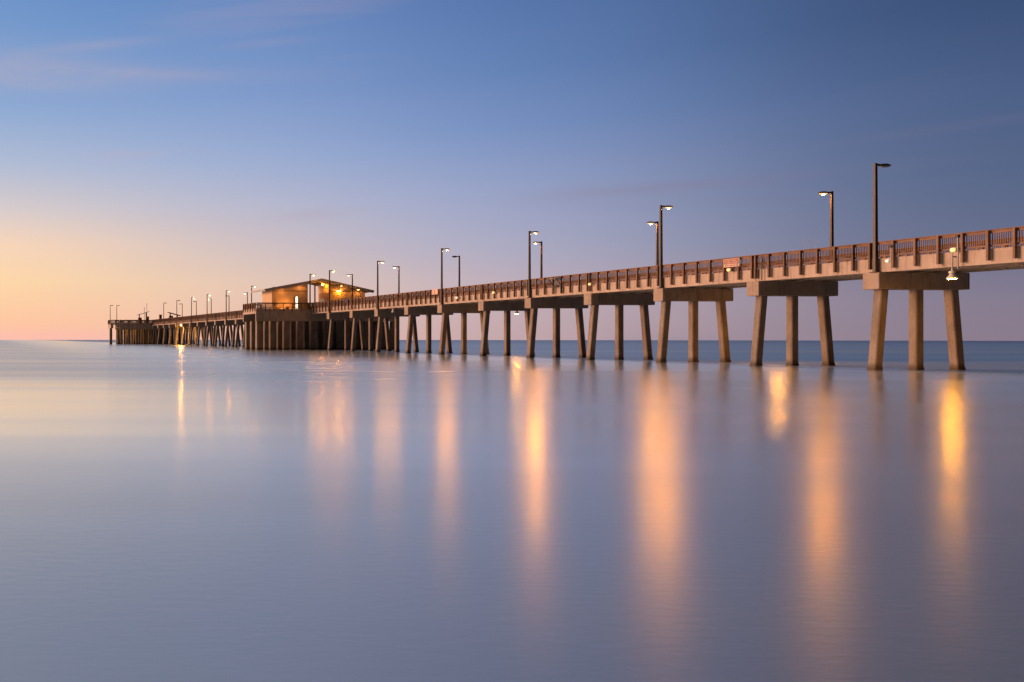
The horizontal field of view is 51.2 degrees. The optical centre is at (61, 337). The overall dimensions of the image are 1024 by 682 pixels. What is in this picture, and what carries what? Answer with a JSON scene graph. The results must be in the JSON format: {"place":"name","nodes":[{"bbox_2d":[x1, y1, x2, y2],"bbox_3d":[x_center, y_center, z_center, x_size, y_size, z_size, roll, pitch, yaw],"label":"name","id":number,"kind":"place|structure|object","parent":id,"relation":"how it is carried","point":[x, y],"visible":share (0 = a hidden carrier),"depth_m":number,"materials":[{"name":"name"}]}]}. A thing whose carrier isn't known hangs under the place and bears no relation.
{"place":"outdoors","nodes":[
{"label":"outdoors","id":0,"kind":"place"},
{"bbox_2d":[0,340,1023,681],"bbox_3d":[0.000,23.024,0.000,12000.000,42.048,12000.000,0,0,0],"label":"sea","id":1,"kind":"structure","parent":0,"point":[192,512],"depth_m":10.08,"materials":[{"name":"liquid"}]},
{"bbox_2d":[108,226,1023,369],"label":"fishing pier","id":2,"kind":"structure","parent":1,"relation":"in","point":[358,324],"depth_m":74.55,"materials":[{"name":"concrete"}]},
{"bbox_2d":[251,278,373,308],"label":"pavilion","id":3,"kind":"structure","parent":2,"relation":"on","point":[294,293],"depth_m":152.34,"materials":[{"name":"paint"}]},
{"bbox_2d":[309,274,315,302],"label":"lamp post","id":4,"kind":"object","parent":2,"relation":"on","point":[310,287],"visible":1,"depth_m":150.99,"materials":[{"name":"grey metal"}]},
{"bbox_2d":[328,270,334,312],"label":"lamp post","id":5,"kind":"object","parent":2,"relation":"on","point":[329,289],"visible":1,"depth_m":142.55,"materials":[{"name":"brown metal"}]},
{"bbox_2d":[347,274,352,297],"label":"lamp post","id":6,"kind":"object","parent":2,"relation":"on","point":[352,283],"visible":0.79,"depth_m":148.15,"materials":[{"name":"grey metal"}]},
{"bbox_2d":[377,261,384,308],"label":"lamp post","id":7,"kind":"object","parent":2,"relation":"on","point":[378,285],"visible":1,"depth_m":125.11,"materials":[{"name":"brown metal"}]},
{"bbox_2d":[393,266,399,292],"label":"lamp post","id":8,"kind":"object","parent":2,"relation":"on","point":[398,277],"visible":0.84,"depth_m":131.55,"materials":[{"name":"grey metal"}]},
{"bbox_2d":[432,289,437,294],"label":"sign panel","id":9,"kind":"object","parent":2,"relation":"attached to","point":[435,291],"visible":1,"depth_m":109.11,"materials":[{"name":"white metal"}]},
{"bbox_2d":[441,248,449,303],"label":"lamp post","id":10,"kind":"object","parent":2,"relation":"on","point":[442,273],"visible":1,"depth_m":107.59,"materials":[{"name":"brown metal"}]},
{"bbox_2d":[452,256,459,295],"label":"lamp post","id":11,"kind":"object","parent":2,"relation":"on","point":[458,270],"visible":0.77,"depth_m":114.82,"materials":[{"name":"grey metal"}]},
{"bbox_2d":[526,231,538,297],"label":"lamp post","id":12,"kind":"object","parent":2,"relation":"on","point":[529,263],"visible":1,"depth_m":90.28,"materials":[{"name":"brown metal"}]},
{"bbox_2d":[533,241,542,277],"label":"lamp post","id":13,"kind":"object","parent":2,"relation":"on","point":[541,266],"visible":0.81,"depth_m":97.91,"materials":[{"name":"grey metal"}]},
{"bbox_2d":[547,277,562,292],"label":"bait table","id":14,"kind":"object","parent":2,"relation":"attached to","point":[556,282],"visible":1,"depth_m":85.95,"materials":[{"name":"wood"}]},
{"bbox_2d":[647,221,658,264],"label":"lamp post","id":15,"kind":"object","parent":2,"relation":"on","point":[657,240],"visible":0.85,"depth_m":81.04,"materials":[{"name":"grey metal"}]},
{"bbox_2d":[659,205,672,287],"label":"lamp post","id":16,"kind":"object","parent":2,"relation":"on","point":[661,248],"visible":1,"depth_m":72.75,"materials":[{"name":"brown metal"}]},
{"bbox_2d":[723,258,739,267],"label":"warning sign","id":17,"kind":"object","parent":2,"relation":"attached to","point":[732,262],"visible":1,"depth_m":65.84,"materials":[{"name":"white metal"}]},
{"bbox_2d":[758,256,766,279],"bbox_3d":[49.894,-4.975,63.393,0.110,1.750,0.700,0,0,-5],"label":"conduit riser","id":18,"kind":"object","parent":2,"relation":"attached to","point":[761,265],"visible":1,"depth_m":63.38,"materials":[{"name":"brown metal"}]},
{"bbox_2d":[818,191,833,262],"bbox_3d":[55.351,-7.341,64.409,1.220,6.557,0.440,0,0,-5],"label":"lamp post","id":19,"kind":"object","parent":2,"relation":"on","point":[831,216],"visible":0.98,"depth_m":64.37,"materials":[{"name":"grey metal"}]},
{"bbox_2d":[869,163,890,272],"bbox_3d":[50.984,-7.462,55.351,1.220,6.797,0.440,0,0,-5],"label":"lamp post","id":20,"kind":"object","parent":2,"relation":"on","point":[875,217],"visible":1,"depth_m":55.24,"materials":[{"name":"brown metal"}]},
{"bbox_2d":[885,245,891,268],"bbox_3d":[50.508,-4.930,54.357,0.260,1.460,0.340,0,0,-5],"label":"rail light","id":21,"kind":"object","parent":2,"relation":"attached to","point":[890,259],"visible":1,"depth_m":54.29,"materials":[{"name":"metal"}]},
{"bbox_2d":[946,255,957,278],"bbox_3d":[50.903,-4.052,50.876,0.520,1.395,0.520,0,0,-5],"label":"downlight","id":22,"kind":"object","parent":2,"relation":"attached to","point":[951,275],"visible":1,"depth_m":50.80,"materials":[{"name":"white metal"}]},
{"bbox_2d":[950,235,959,267],"bbox_3d":[50.813,-4.905,50.649,0.300,1.910,0.350,0,0,-5],"label":"rail light","id":23,"kind":"object","parent":2,"relation":"attached to","point":[955,249],"visible":1,"depth_m":50.55,"materials":[{"name":"metal"}]},
{"bbox_2d":[0,0,1023,340],"label":"sky","id":24,"kind":"structure","parent":0,"point":[153,153],"materials":[{"name":"blue"}]}
]}

